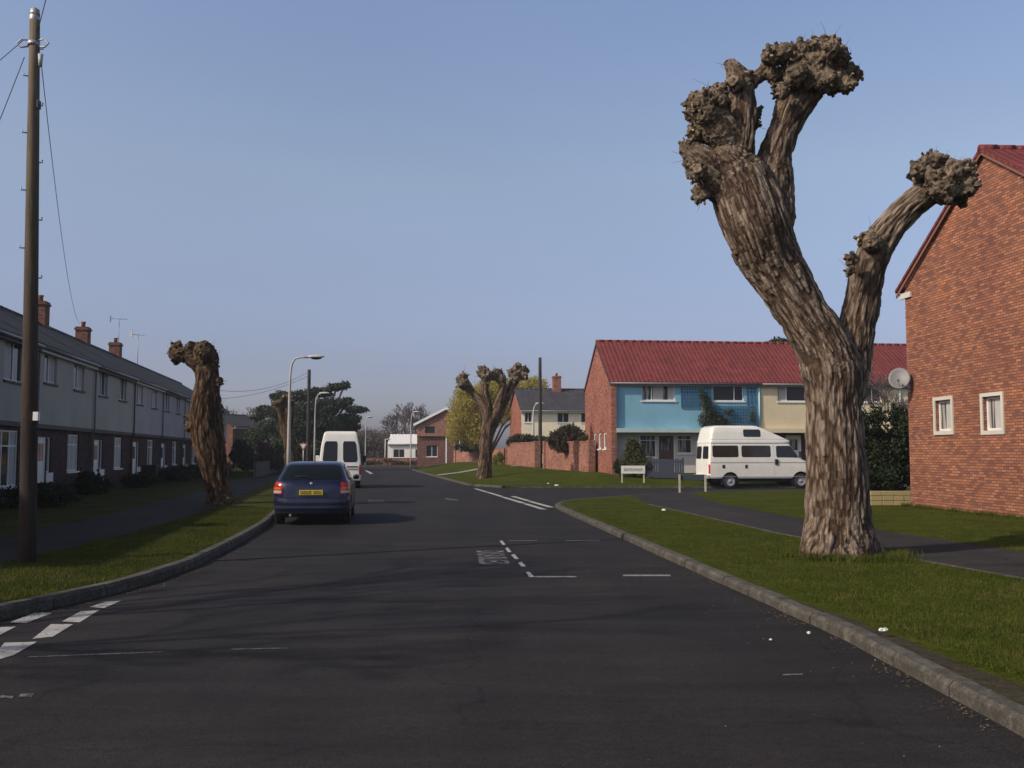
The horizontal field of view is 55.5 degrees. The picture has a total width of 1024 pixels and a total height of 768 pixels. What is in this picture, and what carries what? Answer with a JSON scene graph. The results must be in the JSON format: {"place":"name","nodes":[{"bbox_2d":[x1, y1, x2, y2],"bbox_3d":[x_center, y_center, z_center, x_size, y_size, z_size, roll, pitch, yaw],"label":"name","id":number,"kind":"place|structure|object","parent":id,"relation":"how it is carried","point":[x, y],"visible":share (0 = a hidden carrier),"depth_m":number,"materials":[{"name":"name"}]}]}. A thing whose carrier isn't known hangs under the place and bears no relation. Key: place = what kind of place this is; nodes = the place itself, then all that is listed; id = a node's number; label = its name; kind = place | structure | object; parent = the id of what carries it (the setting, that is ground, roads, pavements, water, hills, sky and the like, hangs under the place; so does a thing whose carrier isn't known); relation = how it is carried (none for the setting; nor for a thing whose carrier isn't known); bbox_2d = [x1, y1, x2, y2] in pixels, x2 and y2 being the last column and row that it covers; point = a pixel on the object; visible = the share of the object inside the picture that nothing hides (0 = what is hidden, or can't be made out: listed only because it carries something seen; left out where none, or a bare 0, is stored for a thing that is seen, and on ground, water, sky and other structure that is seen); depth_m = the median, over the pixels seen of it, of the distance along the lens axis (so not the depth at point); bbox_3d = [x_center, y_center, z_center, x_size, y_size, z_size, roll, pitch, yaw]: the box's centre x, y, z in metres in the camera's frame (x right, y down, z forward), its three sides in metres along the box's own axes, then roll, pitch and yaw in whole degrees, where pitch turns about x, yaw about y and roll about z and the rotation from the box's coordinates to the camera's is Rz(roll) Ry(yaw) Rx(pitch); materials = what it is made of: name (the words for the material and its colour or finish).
{"place":"outdoors","nodes":[
{"label":"outdoors","id":0,"kind":"place"},
{"bbox_2d":[0,470,282,562],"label":"path","id":1,"kind":"structure","parent":0,"point":[59,537],"depth_m":20.89,"materials":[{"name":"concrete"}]},
{"bbox_2d":[0,467,283,602],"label":"verge","id":2,"kind":"structure","parent":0,"point":[114,500],"depth_m":26.29,"materials":[{"name":"green plant"}]},
{"bbox_2d":[0,319,45,503],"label":"terraced house","id":3,"kind":"structure","parent":2,"relation":"on","point":[11,338],"depth_m":29.11,"materials":[{"name":"grey paint"}]},
{"bbox_2d":[0,430,16,488],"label":"window","id":4,"kind":"structure","parent":3,"relation":"in","point":[8,438],"depth_m":29.23,"materials":[{"name":"white glass"}]},
{"bbox_2d":[3,342,21,384],"bbox_3d":[-14.965,-0.635,29.208,0.200,1.268,2.020,1,-4,-10],"label":"window","id":5,"kind":"structure","parent":3,"relation":"in","point":[13,353],"depth_m":29.28,"materials":[{"name":"white glass"}]},
{"bbox_2d":[16,7,49,563],"bbox_3d":[-6.743,-1.377,13.525,0.547,7.980,0.251,0,-4,0],"label":"telegraph pole","id":6,"kind":"object","parent":2,"relation":"on","point":[27,527],"visible":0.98,"depth_m":13.43,"materials":[{"name":"wood"}]},
{"bbox_2d":[41,67,77,319],"bbox_3d":[-13.071,-3.286,28.782,0.011,1.012,32.858,2,-4,-23],"label":"telephone wire","id":7,"kind":"object","parent":6,"relation":"attached to","point":[54,177],"visible":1,"depth_m":17.94,"materials":[{"name":"black plastic"}]},
{"bbox_2d":[0,482,86,507],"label":"garden bush","id":8,"kind":"object","parent":2,"relation":"on","point":[48,495],"visible":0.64,"depth_m":26.76,"materials":[{"name":"green plant"}]},
{"bbox_2d":[0,308,101,493],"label":"terraced house","id":9,"kind":"structure","parent":2,"relation":"on","point":[65,388],"depth_m":34.42,"materials":[{"name":"grey paint"}]},
{"bbox_2d":[37,437,45,482],"bbox_3d":[-15.656,2.753,32.231,0.086,2.000,0.950,1,-4,-10],"label":"door","id":10,"kind":"structure","parent":9,"relation":"in","point":[41,440],"depth_m":32.36,"materials":[{"name":"white paint"}]},
{"bbox_2d":[43,355,58,386],"bbox_3d":[-15.566,-0.485,32.709,0.200,1.068,1.520,1,-4,-10],"label":"window","id":11,"kind":"structure","parent":9,"relation":"in","point":[49,361],"depth_m":32.85,"materials":[{"name":"white glass"}]},
{"bbox_2d":[66,434,79,472],"bbox_3d":[-16.245,2.578,35.932,0.160,1.418,1.620,1,-4,-10],"label":"window","id":12,"kind":"structure","parent":9,"relation":"in","point":[72,439],"depth_m":36.08,"materials":[{"name":"white glass"}]},
{"bbox_2d":[73,365,85,392],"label":"window","id":13,"kind":"structure","parent":9,"relation":"in","point":[77,369],"depth_m":36.39,"materials":[{"name":"white glass"}]},
{"bbox_2d":[0,295,139,487],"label":"terraced house","id":14,"kind":"structure","parent":2,"relation":"on","point":[108,441],"depth_m":41.55,"materials":[{"name":"grey paint"}]},
{"bbox_2d":[93,440,98,474],"bbox_3d":[-16.863,3.259,39.313,0.086,2.000,0.950,1,-4,-10],"label":"door","id":15,"kind":"structure","parent":14,"relation":"in","point":[96,442],"depth_m":39.49,"materials":[{"name":"white paint"}]},
{"bbox_2d":[98,373,108,398],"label":"window","id":16,"kind":"structure","parent":14,"relation":"in","point":[101,376],"depth_m":39.98,"materials":[{"name":"white glass"}]},
{"bbox_2d":[113,438,122,469],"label":"window","id":17,"kind":"structure","parent":14,"relation":"in","point":[117,441],"depth_m":43.19,"materials":[{"name":"white glass"}]},
{"bbox_2d":[71,468,112,494],"bbox_3d":[-15.341,3.603,35.320,1.407,1.112,2.082,0,-4,0],"label":"garden bush","id":18,"kind":"object","parent":2,"relation":"on","point":[90,483],"visible":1,"depth_m":34.84,"materials":[{"name":"green plant"}]},
{"bbox_2d":[52,321,167,474],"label":"terraced house","id":19,"kind":"structure","parent":2,"relation":"on","point":[146,420],"depth_m":48.48,"materials":[{"name":"grey paint"}]},
{"bbox_2d":[0,506,273,602],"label":"grass","id":20,"kind":"structure","parent":2,"relation":"on","point":[209,519],"depth_m":14.43,"materials":[{"name":"green plant"}]},
{"bbox_2d":[92,338,188,470],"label":"terraced house","id":21,"kind":"structure","parent":2,"relation":"on","point":[169,440],"depth_m":55.74,"materials":[{"name":"grey paint"}]},
{"bbox_2d":[118,471,164,487],"bbox_3d":[-16.201,4.198,42.570,1.915,0.914,1.957,0,-4,0],"label":"garden bush","id":22,"kind":"object","parent":2,"relation":"on","point":[129,480],"visible":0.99,"depth_m":42.16,"materials":[{"name":"green plant"}]},
{"bbox_2d":[92,368,192,410],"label":"terraced house","id":23,"kind":"structure","parent":2,"relation":"on","point":[170,381],"depth_m":69.11,"materials":[{"name":"grey brick"}]},
{"bbox_2d":[93,358,197,467],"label":"terraced house","id":24,"kind":"structure","parent":2,"relation":"on","point":[187,456],"depth_m":61.55,"materials":[{"name":"grey brick"}]},
{"bbox_2d":[141,465,158,483],"bbox_3d":[-16.952,4.263,45.462,0.748,0.967,0.620,1,-4,-10],"label":"wheelie bin","id":25,"kind":"object","parent":2,"relation":"on","point":[150,468],"visible":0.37,"depth_m":45.22,"materials":[{"name":"black plastic"}]},
{"bbox_2d":[158,465,192,483],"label":"garden bush","id":26,"kind":"object","parent":2,"relation":"on","point":[176,474],"visible":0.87,"depth_m":47.42,"materials":[{"name":"green plant"}]},
{"bbox_2d":[132,376,230,442],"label":"terraced house","id":27,"kind":"structure","parent":2,"relation":"on","point":[226,411],"depth_m":79.39,"materials":[{"name":"grey brick"}]},
{"bbox_2d":[161,464,202,480],"bbox_3d":[-17.789,4.916,53.583,3.434,1.059,2.988,0,-4,0],"label":"garden bush","id":28,"kind":"object","parent":2,"relation":"on","point":[196,473],"visible":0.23,"depth_m":53.29,"materials":[{"name":"green plant"}]},
{"bbox_2d":[165,340,234,504],"bbox_3d":[-9.323,1.474,28.821,2.373,5.724,1.496,0,-4,0],"label":"pollarded willow","id":29,"kind":"object","parent":2,"relation":"on","point":[204,426],"visible":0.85,"depth_m":28.69,"materials":[{"name":"brown plant"}]},
{"bbox_2d":[228,438,255,471],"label":"garden hedge","id":30,"kind":"object","parent":2,"relation":"on","point":[242,449],"visible":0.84,"depth_m":79.47,"materials":[{"name":"green plant"}]},
{"bbox_2d":[237,454,283,471],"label":"garden hedge","id":31,"kind":"object","parent":2,"relation":"on","point":[246,463],"visible":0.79,"depth_m":69.34,"materials":[{"name":"green plant"}]},
{"bbox_2d":[255,442,271,455],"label":"garden hedge","id":32,"kind":"object","parent":2,"relation":"on","point":[262,448],"visible":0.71,"depth_m":75.54,"materials":[{"name":"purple plant"}]},
{"bbox_2d":[253,460,279,477],"bbox_3d":[-17.358,6.013,69.510,0.150,1.110,22.316,1,-4,-10],"label":"garden fence","id":33,"kind":"object","parent":2,"relation":"on","point":[262,468],"visible":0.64,"depth_m":63.09,"materials":[{"name":"grey wood"}]},
{"bbox_2d":[264,441,299,472],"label":"garden hedge","id":34,"kind":"object","parent":2,"relation":"on","point":[274,450],"visible":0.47,"depth_m":73.51,"materials":[{"name":"green plant"}]},
{"bbox_2d":[272,393,297,466],"bbox_3d":[-14.394,3.265,61.874,1.755,5.380,1.007,0,-4,0],"label":"pollarded willow","id":35,"kind":"object","parent":2,"relation":"on","point":[281,405],"visible":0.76,"depth_m":61.74,"materials":[{"name":"brown plant"}]},
{"bbox_2d":[286,355,323,464],"bbox_3d":[-9.350,1.698,43.991,1.658,6.080,0.260,0,-4,0],"label":"street lamp","id":36,"kind":"object","parent":2,"relation":"on","point":[315,357],"visible":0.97,"depth_m":43.98,"materials":[{"name":"metal"}]},
{"bbox_2d":[241,380,369,455],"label":"pine tree","id":37,"kind":"object","parent":2,"relation":"on","point":[327,418],"visible":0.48,"depth_m":90.66,"materials":[{"name":"green plant"}]},
{"bbox_2d":[296,445,317,460],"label":"garden hedge","id":38,"kind":"object","parent":2,"relation":"on","point":[299,449],"visible":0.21,"depth_m":79.45,"materials":[{"name":"green plant"}]},
{"bbox_2d":[306,369,310,460],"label":"telegraph pole","id":39,"kind":"object","parent":2,"relation":"on","point":[308,415],"visible":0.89,"depth_m":71.90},
{"bbox_2d":[313,392,328,460],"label":"street lamp","id":40,"kind":"object","parent":2,"relation":"on","point":[320,393],"visible":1,"depth_m":69.92,"materials":[{"name":"metal"}]},
{"bbox_2d":[225,414,266,467],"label":"brick house","id":41,"kind":"structure","parent":0,"point":[237,425],"depth_m":100.06,"materials":[{"name":"brown brick"}]},
{"bbox_2d":[363,465,416,465],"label":"field","id":42,"kind":"structure","parent":0,"point":[390,465],"depth_m":121.22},
{"bbox_2d":[357,428,413,457],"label":"wood","id":43,"kind":"object","parent":42,"relation":"on","point":[375,441],"visible":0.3,"depth_m":148.24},
{"bbox_2d":[362,458,416,464],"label":"garden wall","id":44,"kind":"structure","parent":42,"relation":"on","point":[404,460],"depth_m":126.61,"materials":[{"name":"brick"}]},
{"bbox_2d":[362,458,416,464],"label":"hedgerow","id":45,"kind":"object","parent":42,"relation":"on","point":[368,462],"visible":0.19,"depth_m":126.09,"materials":[{"name":"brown plant"}]},
{"bbox_2d":[380,406,416,433],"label":"bare tree","id":46,"kind":"object","parent":42,"relation":"on","point":[396,418],"visible":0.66,"depth_m":163.30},
{"bbox_2d":[387,434,416,457],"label":"bungalow","id":47,"kind":"object","parent":42,"relation":"on","point":[398,445],"visible":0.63,"depth_m":137.72,"materials":[{"name":"white paint"}]},
{"bbox_2d":[395,401,428,433],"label":"bare tree","id":48,"kind":"object","parent":42,"relation":"on","point":[421,413],"visible":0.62,"depth_m":148.62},
{"bbox_2d":[413,407,468,466],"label":"brick house","id":49,"kind":"structure","parent":42,"relation":"on","point":[435,446],"depth_m":118.67,"materials":[{"name":"brick"}]},
{"bbox_2d":[426,445,437,456],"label":"window","id":50,"kind":"structure","parent":49,"relation":"in","point":[431,450],"depth_m":118.90,"materials":[{"name":"white paint"}]},
{"bbox_2d":[0,466,1023,767],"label":"road","id":51,"kind":"structure","parent":0,"point":[404,626],"depth_m":7.32,"materials":[{"name":"grey asphalt"}]},
{"bbox_2d":[0,601,118,658],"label":"road marking","id":52,"kind":"object","parent":51,"relation":"on","point":[7,649],"visible":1,"depth_m":8.94,"materials":[{"name":"white paint"}]},
{"bbox_2d":[0,510,274,619],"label":"kerb","id":53,"kind":"structure","parent":51,"relation":"on","point":[20,607],"depth_m":11.38,"materials":[{"name":"concrete"}]},
{"bbox_2d":[28,648,287,656],"bbox_3d":[-2.830,2.160,7.835,2.004,0.001,0.070,1,-4,-10],"label":"road marking","id":54,"kind":"object","parent":51,"relation":"on","point":[139,652],"visible":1,"depth_m":7.78,"materials":[{"name":"white paint"}]},
{"bbox_2d":[274,461,358,523],"bbox_3d":[-4.724,2.490,23.657,1.962,1.603,4.120,1,-4,-7],"label":"parked car","id":55,"kind":"object","parent":51,"relation":"on","point":[314,488],"visible":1,"depth_m":21.77,"materials":[{"name":"blue metal"}]},
{"bbox_2d":[316,431,365,487],"bbox_3d":[-8.236,3.629,46.734,2.440,2.620,4.790,1,-4,-9],"label":"parked van","id":56,"kind":"object","parent":51,"relation":"on","point":[342,446],"visible":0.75,"depth_m":44.60,"materials":[{"name":"white paint"}]},
{"bbox_2d":[410,469,503,487],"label":"kerb","id":57,"kind":"structure","parent":51,"relation":"on","point":[468,484],"depth_m":51.46,"materials":[{"name":"concrete"}]},
{"bbox_2d":[454,443,492,461],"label":"garden shrub","id":58,"kind":"object","parent":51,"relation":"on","point":[464,448],"visible":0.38,"depth_m":107.16,"materials":[{"name":"green plant"}]},
{"bbox_2d":[476,551,509,563],"bbox_3d":[-0.304,2.671,14.993,0.460,0.001,1.950,0,-4,-3],"label":"road lettering","id":59,"kind":"object","parent":51,"relation":"on","point":[485,556],"visible":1,"depth_m":14.80,"materials":[{"name":"paint"}]},
{"bbox_2d":[678,474,706,492],"bbox_3d":[7.218,3.992,38.879,1.145,0.746,0.090,0,-4,-3],"label":"street name sign","id":60,"kind":"object","parent":51,"relation":"on","point":[691,477],"visible":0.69,"depth_m":38.91,"materials":[{"name":"white metal"}]},
{"bbox_2d":[512,486,909,487],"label":"kerb","id":61,"kind":"structure","parent":51,"relation":"on","point":[653,487],"depth_m":44.83,"materials":[{"name":"concrete"}]},
{"bbox_2d":[696,426,805,488],"bbox_3d":[11.373,3.408,45.463,5.440,2.880,2.540,1,-4,-9],"label":"camper van","id":62,"kind":"object","parent":51,"relation":"on","point":[729,457],"visible":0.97,"depth_m":44.50,"materials":[{"name":"white paint"}]},
{"bbox_2d":[569,515,999,729],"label":"leaf litter","id":63,"kind":"object","parent":51,"relation":"on","point":[854,647],"visible":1,"depth_m":7.11,"materials":[{"name":"brown plant"}]},
{"bbox_2d":[555,489,1023,737],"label":"kerb","id":64,"kind":"structure","parent":51,"relation":"on","point":[996,707],"depth_m":7.89,"materials":[{"name":"concrete"}]},
{"bbox_2d":[0,0,1023,448],"label":"sky","id":65,"kind":"structure","parent":0,"point":[410,196],"materials":[{"name":"blue"}]},
{"bbox_2d":[413,462,905,487],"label":"lawn","id":66,"kind":"structure","parent":0,"point":[507,476],"depth_m":50.32,"materials":[{"name":"green plant"}]},
{"bbox_2d":[453,448,504,461],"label":"garden wall","id":67,"kind":"structure","parent":66,"relation":"on","point":[462,456],"depth_m":109.46,"materials":[{"name":"brick"}]},
{"bbox_2d":[455,362,529,478],"bbox_3d":[-1.097,2.383,54.999,4.493,7.353,1.925,0,-4,0],"label":"pollarded willow","id":68,"kind":"object","parent":66,"relation":"on","point":[492,415],"visible":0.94,"depth_m":54.84,"materials":[{"name":"brown plant"}]},
{"bbox_2d":[442,375,549,459],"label":"weeping willow","id":69,"kind":"object","parent":66,"relation":"on","point":[464,417],"visible":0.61,"depth_m":94.95,"materials":[{"name":"yellow plant"}]},
{"bbox_2d":[506,433,534,446],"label":"garden shrub","id":70,"kind":"object","parent":66,"relation":"on","point":[516,437],"visible":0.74,"depth_m":77.26,"materials":[{"name":"green plant"}]},
{"bbox_2d":[505,441,539,467],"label":"garden wall","id":71,"kind":"structure","parent":66,"relation":"on","point":[526,454],"depth_m":72.35,"materials":[{"name":"brick"}]},
{"bbox_2d":[538,357,541,465],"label":"telegraph pole","id":72,"kind":"object","parent":66,"relation":"on","point":[540,399],"visible":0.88,"depth_m":71.98,"materials":[{"name":"brown wood"}]},
{"bbox_2d":[509,373,584,463],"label":"detached house","id":73,"kind":"structure","parent":66,"relation":"on","point":[563,406],"depth_m":89.08,"materials":[{"name":"white paint"}]},
{"bbox_2d":[544,422,584,454],"bbox_3d":[3.485,3.933,60.572,2.535,3.126,3.404,1,-4,-13],"label":"garden shrub","id":74,"kind":"object","parent":66,"relation":"on","point":[559,438],"visible":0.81,"depth_m":60.34,"materials":[{"name":"green plant"}]},
{"bbox_2d":[543,440,594,471],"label":"garden wall","id":75,"kind":"structure","parent":66,"relation":"on","point":[579,456],"depth_m":58.19,"materials":[{"name":"brick"}]},
{"bbox_2d":[621,466,644,482],"bbox_3d":[5.895,4.447,47.336,1.170,0.934,0.094,0,-4,-3],"label":"street name sign","id":76,"kind":"object","parent":66,"relation":"on","point":[632,469],"visible":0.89,"depth_m":47.31,"materials":[{"name":"white metal"}]},
{"bbox_2d":[619,436,653,476],"bbox_3d":[6.460,3.742,49.919,2.018,2.178,1.739,0,-4,0],"label":"garden shrub","id":77,"kind":"object","parent":66,"relation":"on","point":[633,455],"visible":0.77,"depth_m":49.73,"materials":[{"name":"green plant"}]},
{"bbox_2d":[646,457,683,477],"bbox_3d":[7.766,4.309,49.282,1.901,1.160,0.150,-1,-4,12],"label":"garden fence","id":78,"kind":"object","parent":66,"relation":"on","point":[672,472],"visible":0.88,"depth_m":49.22,"materials":[{"name":"grey wood"}]},
{"bbox_2d":[583,340,762,473],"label":"terraced house","id":79,"kind":"structure","parent":66,"relation":"on","point":[632,388],"depth_m":52.89,"materials":[{"name":"blue paint"}]},
{"bbox_2d":[640,435,657,458],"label":"window","id":80,"kind":"structure","parent":79,"relation":"in","point":[649,441],"depth_m":52.79,"materials":[{"name":"white paint"}]},
{"bbox_2d":[641,386,676,401],"bbox_3d":[7.893,0.490,52.398,1.950,0.968,0.200,0,-4,-6],"label":"window","id":81,"kind":"structure","parent":79,"relation":"in","point":[649,393],"depth_m":52.47,"materials":[{"name":"white glass"}]},
{"bbox_2d":[658,435,674,471],"bbox_3d":[8.380,3.774,52.836,0.950,2.040,0.086,0,-4,-6],"label":"door","id":82,"kind":"structure","parent":79,"relation":"in","point":[666,443],"depth_m":52.85,"materials":[{"name":"brown paint"}]},
{"bbox_2d":[676,435,693,454],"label":"window","id":83,"kind":"structure","parent":79,"relation":"in","point":[684,442],"depth_m":52.99,"materials":[{"name":"white paint"}]},
{"bbox_2d":[681,386,710,407],"bbox_3d":[9.938,0.694,52.526,1.640,1.248,0.042,0,-4,-6],"label":"trellis","id":84,"kind":"object","parent":79,"relation":"attached to","point":[690,398],"visible":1,"depth_m":52.49,"materials":[{"name":"paint"}]},
{"bbox_2d":[697,388,754,426],"bbox_3d":[11.562,2.569,52.388,3.218,4.679,0.459,0,-4,-5],"label":"climbing plant","id":85,"kind":"object","parent":79,"relation":"attached to","point":[710,413],"visible":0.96,"depth_m":52.34,"materials":[{"name":"green plant"}]},
{"bbox_2d":[713,387,744,402],"bbox_3d":[11.740,0.520,52.817,1.850,0.968,0.200,0,-4,-6],"label":"window","id":86,"kind":"structure","parent":79,"relation":"in","point":[720,394],"depth_m":52.89,"materials":[{"name":"glass"}]},
{"bbox_2d":[713,406,755,424],"bbox_3d":[12.075,1.708,52.689,2.380,1.048,0.042,0,-4,-6],"label":"trellis","id":87,"kind":"object","parent":79,"relation":"attached to","point":[737,415],"visible":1,"depth_m":52.69,"materials":[{"name":"paint"}]},
{"bbox_2d":[737,341,900,466],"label":"terraced house","id":88,"kind":"structure","parent":66,"relation":"on","point":[774,365],"depth_m":53.61,"materials":[{"name":"beige paint"}]},
{"bbox_2d":[777,387,804,402],"bbox_3d":[15.359,0.549,53.214,1.870,0.968,0.200,0,-4,-6],"label":"window","id":89,"kind":"structure","parent":88,"relation":"in","point":[785,394],"depth_m":53.28,"materials":[{"name":"glass"}]},
{"bbox_2d":[786,435,800,458],"bbox_3d":[15.512,3.840,53.617,0.900,2.020,0.086,0,-4,-6],"label":"door","id":90,"kind":"structure","parent":88,"relation":"in","point":[795,440],"depth_m":53.66,"materials":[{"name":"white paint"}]},
{"bbox_2d":[861,362,907,459],"bbox_3d":[16.750,1.850,46.024,3.902,6.095,4.135,3,-5,-36],"label":"bare shrub","id":91,"kind":"object","parent":66,"relation":"on","point":[884,397],"visible":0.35,"depth_m":45.95,"materials":[{"name":"plant"}]},
{"bbox_2d":[873,343,907,459],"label":"terraced house","id":92,"kind":"structure","parent":66,"relation":"on","point":[892,356],"depth_m":56.62,"materials":[{"name":"brown brick"}]},
{"bbox_2d":[560,490,1023,686],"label":"lawn","id":93,"kind":"structure","parent":0,"point":[775,500],"depth_m":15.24,"materials":[{"name":"green plant"}]},
{"bbox_2d":[674,23,985,559],"bbox_3d":[4.801,-0.928,14.615,4.774,9.246,1.773,0,-4,0],"label":"pollarded willow","id":94,"kind":"object","parent":93,"relation":"on","point":[744,189],"visible":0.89,"depth_m":14.29,"materials":[{"name":"brown plant"}]},
{"bbox_2d":[649,504,1023,578],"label":"path edging","id":95,"kind":"object","parent":93,"relation":"on","point":[800,537],"visible":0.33,"depth_m":13.80,"materials":[{"name":"concrete"}]},
{"bbox_2d":[862,402,909,500],"bbox_3d":[11.176,2.168,29.977,3.054,3.209,2.452,0,-4,0],"label":"conifer hedge","id":96,"kind":"object","parent":93,"relation":"on","point":[892,473],"visible":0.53,"depth_m":29.53,"materials":[{"name":"green plant"}]},
{"bbox_2d":[870,491,910,504],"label":"garden wall","id":97,"kind":"structure","parent":93,"relation":"on","point":[892,497],"depth_m":28.16,"materials":[{"name":"yellow stone"}]},
{"bbox_2d":[771,502,1023,564],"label":"grass","id":98,"kind":"structure","parent":93,"relation":"on","point":[896,555],"depth_m":13.85,"materials":[{"name":"green plant"}]},
{"bbox_2d":[796,601,1023,705],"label":"path margin","id":99,"kind":"object","parent":93,"relation":"on","point":[1011,690],"visible":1,"depth_m":6.83,"materials":[{"name":"soil"}]},
{"bbox_2d":[895,144,1023,517],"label":"brick house","id":100,"kind":"structure","parent":93,"relation":"on","point":[960,289],"depth_m":24.67,"materials":[{"name":"red brick"}]},
{"bbox_2d":[888,368,910,392],"bbox_3d":[11.146,-0.124,27.779,0.647,0.706,0.424,0,-4,-6],"label":"satellite dish","id":101,"kind":"object","parent":100,"relation":"attached to","point":[898,378],"visible":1,"depth_m":27.84,"materials":[{"name":"metal"}]},
{"bbox_2d":[932,396,953,434],"bbox_3d":[11.625,0.849,26.065,0.175,1.020,1.000,0,-4,-5],"label":"window","id":102,"kind":"structure","parent":100,"relation":"in","point":[946,411],"depth_m":26.20,"materials":[{"name":"white paint"}]},
{"bbox_2d":[979,391,1004,434],"bbox_3d":[11.808,0.721,23.785,0.175,1.030,0.980,0,-4,-5],"label":"window","id":103,"kind":"structure","parent":100,"relation":"in","point":[995,404],"depth_m":23.89,"materials":[{"name":"white paint"}]},
{"bbox_2d":[632,492,1023,576],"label":"path","id":104,"kind":"structure","parent":0,"point":[997,560],"depth_m":17.15,"materials":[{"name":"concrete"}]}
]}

